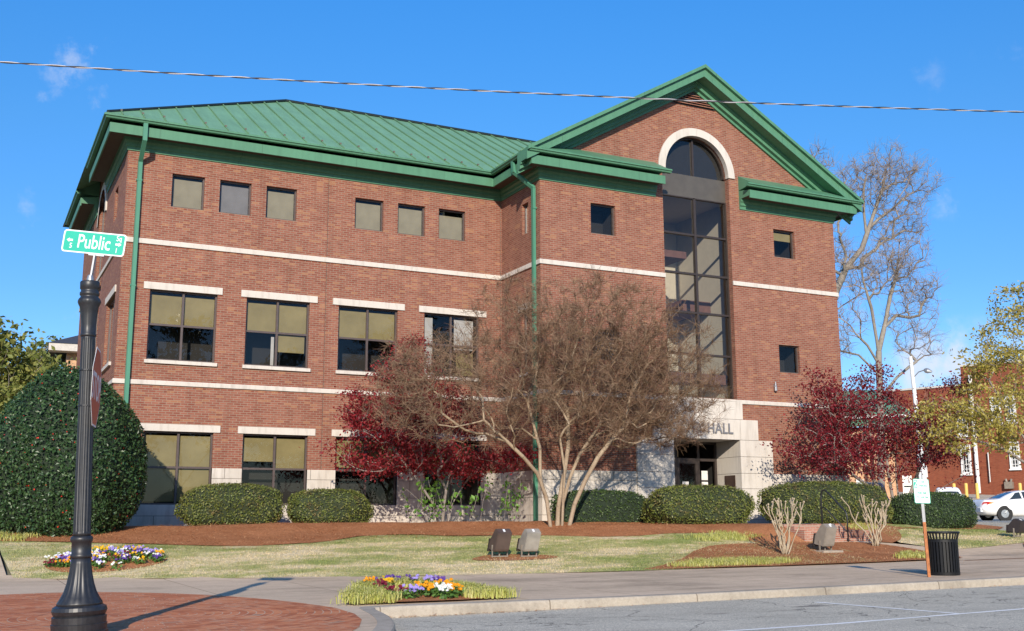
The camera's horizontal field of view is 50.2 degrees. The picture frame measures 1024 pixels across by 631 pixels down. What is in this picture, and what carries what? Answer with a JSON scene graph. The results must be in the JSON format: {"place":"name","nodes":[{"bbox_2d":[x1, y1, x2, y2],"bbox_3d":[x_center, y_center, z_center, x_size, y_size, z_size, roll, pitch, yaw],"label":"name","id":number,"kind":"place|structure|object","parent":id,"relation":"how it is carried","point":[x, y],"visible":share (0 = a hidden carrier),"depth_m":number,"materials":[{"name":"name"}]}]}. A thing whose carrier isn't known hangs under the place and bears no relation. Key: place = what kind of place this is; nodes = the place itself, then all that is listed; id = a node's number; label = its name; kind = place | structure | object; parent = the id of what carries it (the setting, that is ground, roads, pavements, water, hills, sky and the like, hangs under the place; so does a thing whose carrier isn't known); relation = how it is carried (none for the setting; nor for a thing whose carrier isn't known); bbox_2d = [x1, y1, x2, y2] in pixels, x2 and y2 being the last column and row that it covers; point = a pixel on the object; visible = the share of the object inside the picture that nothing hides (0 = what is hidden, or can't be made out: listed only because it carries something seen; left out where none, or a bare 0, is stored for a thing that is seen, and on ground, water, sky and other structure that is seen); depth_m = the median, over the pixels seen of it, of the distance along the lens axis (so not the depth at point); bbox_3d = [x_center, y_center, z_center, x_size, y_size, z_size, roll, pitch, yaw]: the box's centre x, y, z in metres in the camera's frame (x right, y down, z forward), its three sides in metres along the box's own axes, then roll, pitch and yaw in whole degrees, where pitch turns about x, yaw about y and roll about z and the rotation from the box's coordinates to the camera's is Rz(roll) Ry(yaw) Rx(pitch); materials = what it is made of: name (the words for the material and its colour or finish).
{"place":"outdoors","nodes":[
{"label":"outdoors","id":0,"kind":"place"},
{"bbox_2d":[0,592,361,630],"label":"brick paving","id":1,"kind":"structure","parent":0,"point":[131,611],"depth_m":13.70,"materials":[{"name":"red brick"}]},
{"bbox_2d":[50,280,107,630],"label":"lamp post","id":2,"kind":"object","parent":1,"relation":"on","point":[80,605],"visible":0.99,"depth_m":11.37,"materials":[{"name":"black metal"}]},
{"bbox_2d":[78,347,101,427],"bbox_3d":[-4.523,0.764,11.649,0.192,0.832,0.832,3,-11,-14],"label":"stop sign","id":3,"kind":"object","parent":2,"relation":"attached to","point":[96,387],"visible":0.94,"depth_m":11.62,"materials":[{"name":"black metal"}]},
{"bbox_2d":[61,229,126,279],"bbox_3d":[-4.556,-0.653,11.900,0.702,0.591,0.071,-1,-11,5],"label":"street sign","id":4,"kind":"object","parent":2,"relation":"attached to","point":[95,244],"visible":0.99,"depth_m":11.92,"materials":[{"name":"metal"}]},
{"bbox_2d":[0,520,733,547],"bbox_3d":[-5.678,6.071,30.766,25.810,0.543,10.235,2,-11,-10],"label":"mulch bed","id":5,"kind":"object","parent":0,"point":[298,530],"visible":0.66,"depth_m":28.80,"materials":[{"name":"brown wood"}]},
{"bbox_2d":[0,364,149,536],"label":"holly bush","id":6,"kind":"object","parent":5,"relation":"on","point":[38,430],"visible":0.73,"depth_m":26.01,"materials":[{"name":"green plant"}]},
{"bbox_2d":[174,481,284,525],"bbox_3d":[-7.748,5.304,30.242,3.022,1.484,1.961,5,-12,-26],"label":"clipped hedge","id":7,"kind":"object","parent":5,"relation":"on","point":[226,503],"visible":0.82,"depth_m":29.60,"materials":[{"name":"green plant"}]},
{"bbox_2d":[285,487,373,522],"bbox_3d":[-5.283,5.612,31.603,2.611,1.274,1.804,5,-12,-26],"label":"clipped hedge","id":8,"kind":"object","parent":5,"relation":"on","point":[330,505],"visible":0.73,"depth_m":30.97,"materials":[{"name":"green plant"}]},
{"bbox_2d":[313,332,547,521],"bbox_3d":[-2.692,3.474,32.822,7.592,5.943,2.913,4,-11,-21],"label":"red maple","id":9,"kind":"object","parent":5,"relation":"on","point":[356,419],"visible":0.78,"depth_m":32.42,"materials":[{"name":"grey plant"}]},
{"bbox_2d":[402,471,526,521],"bbox_3d":[-1.421,5.459,32.605,3.757,1.657,2.160,1,-11,-5],"label":"leafy shrub","id":10,"kind":"object","parent":5,"relation":"on","point":[507,502],"visible":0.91,"depth_m":32.67,"materials":[{"name":"green plant"}]},
{"bbox_2d":[357,262,735,526],"bbox_3d":[1.410,2.269,31.424,12.115,7.908,4.608,5,-12,-26],"label":"crape myrtle","id":11,"kind":"object","parent":5,"relation":"on","point":[621,382],"visible":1,"depth_m":31.37,"materials":[{"name":"brown plant"}]},
{"bbox_2d":[549,488,647,522],"bbox_3d":[2.672,5.964,33.407,3.333,1.414,1.367,5,-12,-26],"label":"clipped hedge","id":12,"kind":"object","parent":5,"relation":"on","point":[603,505],"visible":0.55,"depth_m":32.92,"materials":[{"name":"green plant"}]},
{"bbox_2d":[640,483,755,523],"bbox_3d":[5.650,5.803,33.053,3.765,1.515,2.077,5,-12,-26],"label":"clipped hedge","id":13,"kind":"object","parent":5,"relation":"on","point":[694,504],"visible":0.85,"depth_m":32.24,"materials":[{"name":"green plant"}]},
{"bbox_2d":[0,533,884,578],"bbox_3d":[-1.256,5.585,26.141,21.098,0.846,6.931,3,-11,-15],"label":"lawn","id":14,"kind":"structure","parent":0,"point":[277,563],"depth_m":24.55,"materials":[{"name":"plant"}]},
{"bbox_2d":[0,531,39,541],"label":"border grass","id":15,"kind":"structure","parent":14,"relation":"on","point":[4,536],"depth_m":25.19,"materials":[{"name":"yellow plant"}]},
{"bbox_2d":[45,552,166,571],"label":"flower bed soil","id":16,"kind":"structure","parent":14,"relation":"on","point":[126,565],"depth_m":22.72,"materials":[{"name":"brown soil"}]},
{"bbox_2d":[473,554,557,559],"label":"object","id":17,"kind":"object","parent":14,"relation":"on","point":[512,556],"visible":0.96,"depth_m":25.12,"materials":[{"name":"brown wood"}]},
{"bbox_2d":[487,529,511,556],"bbox_3d":[-0.281,5.260,25.214,0.452,0.682,0.455,5,-12,-26],"label":"floodlight","id":18,"kind":"object","parent":17,"relation":"on","point":[499,541],"visible":0.98,"depth_m":25.07,"materials":[{"name":"metal"}]},
{"bbox_2d":[516,529,540,556],"bbox_3d":[0.395,5.292,25.381,0.452,0.682,0.455,5,-12,-26],"label":"floodlight","id":19,"kind":"object","parent":17,"relation":"on","point":[528,541],"visible":0.98,"depth_m":25.24,"materials":[{"name":"grey metal"}]},
{"bbox_2d":[706,523,805,542],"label":"mulch bank","id":20,"kind":"structure","parent":14,"relation":"on","point":[764,530],"depth_m":30.66,"materials":[{"name":"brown wood"}]},
{"bbox_2d":[756,480,894,523],"bbox_3d":[10.171,6.133,35.270,5.256,1.694,2.153,5,-12,-26],"label":"clipped hedge","id":21,"kind":"object","parent":20,"relation":"on","point":[809,492],"visible":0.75,"depth_m":34.41,"materials":[{"name":"green plant"}]},
{"bbox_2d":[645,542,959,568],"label":"mulch island","id":22,"kind":"structure","parent":14,"relation":"on","point":[865,549],"depth_m":27.95,"materials":[{"name":"brown wood"}]},
{"bbox_2d":[667,555,801,566],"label":"border grass","id":23,"kind":"structure","parent":22,"relation":"on","point":[729,560],"depth_m":25.23,"materials":[{"name":"plant"}]},
{"bbox_2d":[763,497,804,554],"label":"pruned shrub","id":24,"kind":"object","parent":22,"relation":"on","point":[784,546],"visible":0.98,"depth_m":27.74,"materials":[{"name":"beige plant"}]},
{"bbox_2d":[659,541,916,567],"bbox_3d":[6.744,5.931,27.366,9.977,0.476,3.888,5,-12,-26],"label":"loose pine straw","id":25,"kind":"object","parent":22,"relation":"on","point":[806,553],"visible":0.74,"depth_m":27.60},
{"bbox_2d":[659,542,925,568],"bbox_3d":[5.782,5.878,27.100,8.532,0.493,3.991,5,-12,-26],"label":"loose pine straw","id":26,"kind":"object","parent":22,"relation":"on","point":[755,556],"visible":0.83,"depth_m":27.08,"materials":[{"name":"brown plant"}]},
{"bbox_2d":[812,550,842,552],"bbox_3d":[8.197,6.216,28.602,0.670,0.155,0.600,5,-12,-26],"label":"concrete pad","id":27,"kind":"object","parent":22,"relation":"on","point":[829,551],"visible":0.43,"depth_m":28.41,"materials":[{"name":"grey concrete"}]},
{"bbox_2d":[812,524,836,549],"bbox_3d":[8.203,5.835,28.681,0.512,0.753,0.472,5,-12,-26],"label":"floodlight","id":28,"kind":"object","parent":27,"relation":"on","point":[824,536],"visible":0.94,"depth_m":28.55,"materials":[{"name":"grey metal"}]},
{"bbox_2d":[841,494,890,545],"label":"pruned shrub","id":29,"kind":"object","parent":22,"relation":"on","point":[882,515],"visible":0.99,"depth_m":30.25,"materials":[{"name":"beige plant"}]},
{"bbox_2d":[893,549,925,558],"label":"border grass","id":30,"kind":"structure","parent":22,"relation":"on","point":[909,553],"depth_m":27.77,"materials":[{"name":"plant"}]},
{"bbox_2d":[0,541,920,574],"bbox_3d":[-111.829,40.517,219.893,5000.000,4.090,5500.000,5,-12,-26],"label":"ground","id":31,"kind":"structure","parent":0,"point":[7,571],"depth_m":23.53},
{"bbox_2d":[0,377,31,415],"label":"leafy tree","id":32,"kind":"object","parent":31,"relation":"on","point":[6,394],"visible":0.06,"depth_m":34.07,"materials":[{"name":"green plant"}]},
{"bbox_2d":[0,316,61,389],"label":"leafy tree","id":33,"kind":"object","parent":31,"relation":"on","point":[9,351],"visible":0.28,"depth_m":42.56,"materials":[{"name":"green plant"}]},
{"bbox_2d":[17,331,65,369],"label":"leafy tree","id":34,"kind":"object","parent":31,"relation":"on","point":[43,347],"visible":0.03,"depth_m":81.20,"materials":[{"name":"plant"}]},
{"bbox_2d":[18,348,76,376],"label":"leafy tree","id":35,"kind":"object","parent":31,"relation":"on","point":[57,363],"visible":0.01,"depth_m":46.51,"materials":[{"name":"plant"}]},
{"bbox_2d":[48,335,77,367],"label":"tan building","id":36,"kind":"structure","parent":31,"relation":"on","point":[66,348],"depth_m":72.78,"materials":[{"name":"brick"}]},
{"bbox_2d":[63,64,863,525],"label":"city hall","id":37,"kind":"structure","parent":31,"relation":"on","point":[275,274],"depth_m":35.84,"materials":[{"name":"red brick"}]},
{"bbox_2d":[95,197,105,352],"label":"window","id":38,"kind":"structure","parent":37,"relation":"in","point":[104,213],"depth_m":38.31,"materials":[{"name":"grey glass"}]},
{"bbox_2d":[101,285,115,372],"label":"window","id":39,"kind":"structure","parent":37,"relation":"in","point":[111,317],"depth_m":34.01,"materials":[{"name":"brown metal"}]},
{"bbox_2d":[139,423,219,504],"bbox_3d":[-9.892,4.418,32.155,2.319,2.362,0.940,5,-12,-26],"label":"window","id":40,"kind":"structure","parent":37,"relation":"in","point":[180,461],"depth_m":31.92,"materials":[{"name":"beige glass"}]},
{"bbox_2d":[144,281,222,366],"bbox_3d":[-9.989,0.335,32.852,2.285,2.408,0.970,5,-12,-26],"label":"window","id":41,"kind":"structure","parent":37,"relation":"in","point":[181,325],"depth_m":32.93,"materials":[{"name":"glass"}]},
{"bbox_2d":[171,174,204,209],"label":"window","id":42,"kind":"structure","parent":37,"relation":"in","point":[187,191],"depth_m":33.41,"materials":[{"name":"brown metal"}]},
{"bbox_2d":[219,180,250,215],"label":"window","id":43,"kind":"structure","parent":37,"relation":"in","point":[234,198],"depth_m":34.04,"materials":[{"name":"grey metal"}]},
{"bbox_2d":[238,426,314,504],"bbox_3d":[-7.327,4.644,33.418,2.373,2.362,0.940,5,-12,-26],"label":"window","id":44,"kind":"structure","parent":37,"relation":"in","point":[278,460],"depth_m":33.50,"materials":[{"name":"beige glass"}]},
{"bbox_2d":[241,290,317,371],"bbox_3d":[-7.387,0.564,34.133,2.393,2.408,0.970,5,-12,-26],"label":"window","id":45,"kind":"structure","parent":37,"relation":"in","point":[276,332],"depth_m":34.12,"materials":[{"name":"glass"}]},
{"bbox_2d":[266,187,295,220],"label":"window","id":46,"kind":"structure","parent":37,"relation":"in","point":[280,203],"depth_m":34.68,"materials":[{"name":"brown metal"}]},
{"bbox_2d":[331,430,400,504],"bbox_3d":[-4.727,4.872,34.698,2.390,2.362,0.940,5,-12,-26],"label":"window","id":47,"kind":"structure","parent":37,"relation":"in","point":[382,492],"depth_m":34.91,"materials":[{"name":"glass"}]},
{"bbox_2d":[355,198,382,230],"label":"window","id":48,"kind":"structure","parent":37,"relation":"in","point":[368,213],"depth_m":35.96,"materials":[{"name":"brown metal"}]},
{"bbox_2d":[333,298,404,376],"bbox_3d":[-4.784,0.793,35.415,2.417,2.408,0.970,5,-12,-26],"label":"window","id":49,"kind":"structure","parent":37,"relation":"in","point":[361,331],"depth_m":35.48,"materials":[{"name":"glass"}]},
{"bbox_2d":[398,204,423,235],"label":"window","id":50,"kind":"structure","parent":37,"relation":"in","point":[410,218],"depth_m":36.62,"materials":[{"name":"brown metal"}]},
{"bbox_2d":[439,209,463,240],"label":"window","id":51,"kind":"structure","parent":37,"relation":"in","point":[451,223],"depth_m":37.28,"materials":[{"name":"brown metal"}]},
{"bbox_2d":[419,305,485,381],"bbox_3d":[-2.156,1.024,36.708,2.440,2.408,0.970,5,-12,-26],"label":"window","id":52,"kind":"structure","parent":37,"relation":"in","point":[434,321],"depth_m":36.77,"materials":[{"name":"glass"}]},
{"bbox_2d":[420,433,486,504],"bbox_3d":[-2.098,5.103,35.993,2.350,2.362,0.940,5,-12,-26],"label":"window","id":53,"kind":"structure","parent":37,"relation":"in","point":[466,493],"depth_m":36.24,"materials":[{"name":"black glass"}]},
{"bbox_2d":[518,303,530,376],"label":"window","id":54,"kind":"structure","parent":37,"relation":"in","point":[525,325],"depth_m":35.82,"materials":[{"name":"black glass"}]},
{"bbox_2d":[525,204,527,233],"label":"window","id":55,"kind":"structure","parent":37,"relation":"in","point":[526,206],"depth_m":36.50,"materials":[{"name":"brown metal"}]},
{"bbox_2d":[591,204,613,235],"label":"window","id":56,"kind":"structure","parent":37,"relation":"in","point":[602,217],"depth_m":37.31,"materials":[{"name":"glass"}]},
{"bbox_2d":[593,332,616,359],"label":"window","id":57,"kind":"structure","parent":37,"relation":"in","point":[600,332],"depth_m":36.57,"materials":[{"name":"brown metal"}]},
{"bbox_2d":[677,461,697,485],"bbox_3d":[6.062,6.104,37.705,0.850,2.170,0.060,5,-12,-26],"label":"door","id":58,"kind":"structure","parent":37,"relation":"in","point":[695,463],"depth_m":37.87,"materials":[{"name":"brown metal"}]},
{"bbox_2d":[662,138,733,398],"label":"arched window","id":59,"kind":"structure","parent":37,"relation":"in","point":[694,204],"depth_m":39.58,"materials":[{"name":"grey glass"}]},
{"bbox_2d":[773,230,792,258],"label":"window","id":60,"kind":"structure","parent":37,"relation":"in","point":[783,241],"depth_m":40.39,"materials":[{"name":"blue glass"}]},
{"bbox_2d":[779,345,798,373],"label":"window","id":61,"kind":"structure","parent":37,"relation":"in","point":[788,355],"depth_m":39.83,"materials":[{"name":"black glass"}]},
{"bbox_2d":[782,524,839,527],"bbox_3d":[7.802,6.915,33.901,2.900,0.899,4.900,5,-12,-26],"label":"landing edge","id":62,"kind":"object","parent":31,"relation":"on","point":[785,525],"visible":0.1,"depth_m":31.63,"materials":[{"name":"concrete"}]},
{"bbox_2d":[790,526,869,541],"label":"entrance steps","id":63,"kind":"structure","parent":31,"relation":"on","point":[805,533],"depth_m":31.24,"materials":[{"name":"brick"}]},
{"bbox_2d":[820,489,848,541],"bbox_3d":[9.276,5.798,31.492,0.047,1.607,1.066,5,-12,-26],"label":"handrail","id":64,"kind":"object","parent":63,"relation":"on","point":[843,509],"visible":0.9,"depth_m":31.52,"materials":[{"name":"black metal"}]},
{"bbox_2d":[805,135,951,307],"label":"bare tree","id":65,"kind":"object","parent":31,"relation":"on","point":[878,200],"visible":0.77,"depth_m":69.25,"materials":[{"name":"brown plant"}]},
{"bbox_2d":[843,389,913,498],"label":"green roof building","id":66,"kind":"structure","parent":31,"relation":"on","point":[886,487],"depth_m":71.54,"materials":[{"name":"beige brick"}]},
{"bbox_2d":[836,221,950,485],"label":"bare tree","id":67,"kind":"object","parent":31,"relation":"on","point":[895,277],"visible":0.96,"depth_m":65.61,"materials":[{"name":"brown plant"}]},
{"bbox_2d":[890,359,1023,494],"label":"brick shops","id":68,"kind":"structure","parent":31,"relation":"on","point":[1002,474],"depth_m":80.56,"materials":[{"name":"red brick"}]},
{"bbox_2d":[960,445,972,475],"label":"window","id":69,"kind":"structure","parent":68,"relation":"in","point":[966,462],"depth_m":80.96,"materials":[{"name":"white paint"}]},
{"bbox_2d":[1005,396,1016,422],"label":"window","id":70,"kind":"structure","parent":68,"relation":"in","point":[1005,396],"depth_m":79.38,"materials":[{"name":"white paint"}]},
{"bbox_2d":[1009,442,1021,469],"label":"window","id":71,"kind":"structure","parent":68,"relation":"in","point":[1014,463],"depth_m":78.78,"materials":[{"name":"white paint"}]},
{"bbox_2d":[906,280,1023,466],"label":"spring tree","id":72,"kind":"object","parent":31,"relation":"on","point":[988,366],"visible":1,"depth_m":37.83,"materials":[{"name":"yellow plant"}]},
{"bbox_2d":[0,557,1023,630],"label":"pavement","id":73,"kind":"structure","parent":0,"point":[320,591],"depth_m":20.22,"materials":[{"name":"concrete"}]},
{"bbox_2d":[347,588,495,602],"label":"flower bed soil","id":74,"kind":"structure","parent":73,"relation":"on","point":[423,597],"depth_m":15.69,"materials":[{"name":"brown soil"}]},
{"bbox_2d":[330,578,404,604],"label":"border grass","id":75,"kind":"structure","parent":74,"relation":"on","point":[365,591],"depth_m":15.32,"materials":[{"name":"plant"}]},
{"bbox_2d":[348,576,430,587],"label":"border grass","id":76,"kind":"structure","parent":74,"relation":"on","point":[399,581],"depth_m":16.80,"materials":[{"name":"green plant"}]},
{"bbox_2d":[398,584,420,597],"bbox_3d":[-1.440,3.941,15.626,0.209,0.221,0.400,-8,-13,38],"label":"pansy","id":77,"kind":"object","parent":74,"relation":"on","point":[410,586],"visible":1,"depth_m":15.59,"materials":[{"name":"purple plant"}]},
{"bbox_2d":[408,584,423,596],"bbox_3d":[-1.366,3.957,15.703,0.269,0.201,0.276,5,-12,-26],"label":"pansy","id":78,"kind":"object","parent":74,"relation":"on","point":[419,588],"visible":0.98,"depth_m":15.69,"materials":[{"name":"purple plant"}]},
{"bbox_2d":[424,583,441,596],"bbox_3d":[-1.156,3.962,15.808,0.210,0.207,0.237,-7,-12,31],"label":"pansy","id":79,"kind":"object","parent":74,"relation":"on","point":[431,591],"visible":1,"depth_m":15.78,"materials":[{"name":"orange plant"}]},
{"bbox_2d":[439,585,455,598],"bbox_3d":[-0.928,3.985,15.741,0.262,0.216,0.210,5,-12,-26],"label":"pansy","id":80,"kind":"object","parent":74,"relation":"on","point":[447,592],"visible":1,"depth_m":15.71,"materials":[{"name":"white plant"}]},
{"bbox_2d":[420,577,520,598],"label":"border grass","id":81,"kind":"structure","parent":74,"relation":"on","point":[473,590],"depth_m":16.10,"materials":[{"name":"plant"}]},
{"bbox_2d":[913,478,930,576],"bbox_3d":[7.824,4.053,20.795,0.315,1.890,0.080,0,-10,0],"label":"parking sign","id":82,"kind":"object","parent":73,"relation":"on","point":[921,491],"visible":1,"depth_m":20.86,"materials":[{"name":"white metal"}]},
{"bbox_2d":[927,531,959,575],"bbox_3d":[8.394,4.630,21.320,0.680,0.830,0.680,5,-12,-26],"label":"litter bin","id":83,"kind":"object","parent":73,"relation":"on","point":[943,556],"visible":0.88,"depth_m":21.09,"materials":[{"name":"black metal"}]},
{"bbox_2d":[0,61,1023,112],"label":"overhead cable","id":84,"kind":"object","parent":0,"point":[260,78],"visible":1,"depth_m":12.81,"materials":[{"name":"black rubber"}]},
{"bbox_2d":[0,0,1023,426],"label":"sky","id":85,"kind":"structure","parent":0,"point":[931,54],"materials":[{"name":"blue"}]},
{"bbox_2d":[392,585,1023,630],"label":"road","id":86,"kind":"structure","parent":0,"point":[726,615],"depth_m":14.84,"materials":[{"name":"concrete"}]},
{"bbox_2d":[360,576,1023,630],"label":"kerb","id":87,"kind":"structure","parent":86,"relation":"on","point":[382,615],"depth_m":16.59,"materials":[{"name":"concrete"}]},
{"bbox_2d":[727,608,1023,630],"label":"parking line","id":88,"kind":"object","parent":86,"relation":"on","point":[873,620],"visible":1,"depth_m":14.08,"materials":[{"name":"paint"}]},
{"bbox_2d":[818,602,956,613],"bbox_3d":[5.221,4.315,16.262,0.100,0.003,3.234,6,-12,-31],"label":"road marking","id":89,"kind":"object","parent":86,"relation":"on","point":[887,607],"visible":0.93,"depth_m":15.94,"materials":[{"name":"paint"}]},
{"bbox_2d":[684,530,767,541],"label":"border grass","id":90,"kind":"structure","parent":0,"point":[728,535],"depth_m":29.82,"materials":[{"name":"yellow plant"}]},
{"bbox_2d":[902,475,912,494],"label":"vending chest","id":91,"kind":"object","parent":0,"point":[906,486],"visible":0.57,"depth_m":74.14,"materials":[{"name":"white paint"}]},
{"bbox_2d":[835,541,1023,559],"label":"path","id":92,"kind":"structure","parent":0,"point":[1015,550],"depth_m":30.23,"materials":[{"name":"concrete"}]},
{"bbox_2d":[873,523,1023,548],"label":"side lawn","id":93,"kind":"structure","parent":0,"point":[996,542],"depth_m":33.42,"materials":[{"name":"plant"}]},
{"bbox_2d":[811,522,1002,542],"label":"hedge mulch","id":94,"kind":"object","parent":93,"relation":"on","point":[886,537],"visible":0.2,"depth_m":33.67,"materials":[{"name":"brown wood"}]},
{"bbox_2d":[845,521,882,530],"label":"border grass","id":95,"kind":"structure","parent":94,"relation":"on","point":[861,525],"depth_m":33.61,"materials":[{"name":"yellow plant"}]},
{"bbox_2d":[755,358,990,521],"bbox_3d":[12.651,4.443,37.719,9.843,6.124,3.616,6,-12,-30],"label":"red maple","id":96,"kind":"object","parent":94,"relation":"on","point":[857,449],"visible":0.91,"depth_m":37.19,"materials":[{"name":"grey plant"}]},
{"bbox_2d":[888,491,977,528],"bbox_3d":[14.416,6.754,37.453,3.680,1.490,1.780,5,-12,-26],"label":"clipped hedge","id":97,"kind":"object","parent":94,"relation":"on","point":[949,510],"visible":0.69,"depth_m":36.73,"materials":[{"name":"green plant"}]},
{"bbox_2d":[1006,518,1023,537],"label":"floodlight","id":98,"kind":"object","parent":93,"relation":"on","point":[1015,525],"visible":0.97,"depth_m":34.32,"materials":[{"name":"metal"}]},
{"bbox_2d":[886,492,1023,530],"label":"parking lot","id":99,"kind":"structure","parent":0,"point":[995,521],"depth_m":54.05,"materials":[{"name":"grey asphalt"}]},
{"bbox_2d":[909,356,931,478],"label":"utility pole","id":100,"kind":"object","parent":99,"relation":"on","point":[925,370],"visible":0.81,"depth_m":63.18,"materials":[{"name":"white metal"}]},
{"bbox_2d":[934,487,961,494],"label":"pickup truck","id":101,"kind":"object","parent":99,"relation":"on","point":[951,489],"visible":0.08,"depth_m":57.02,"materials":[{"name":"white metal"}]},
{"bbox_2d":[973,490,1023,520],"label":"parked car","id":102,"kind":"object","parent":99,"relation":"on","point":[1006,506],"visible":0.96,"depth_m":51.65,"materials":[{"name":"white metal"}]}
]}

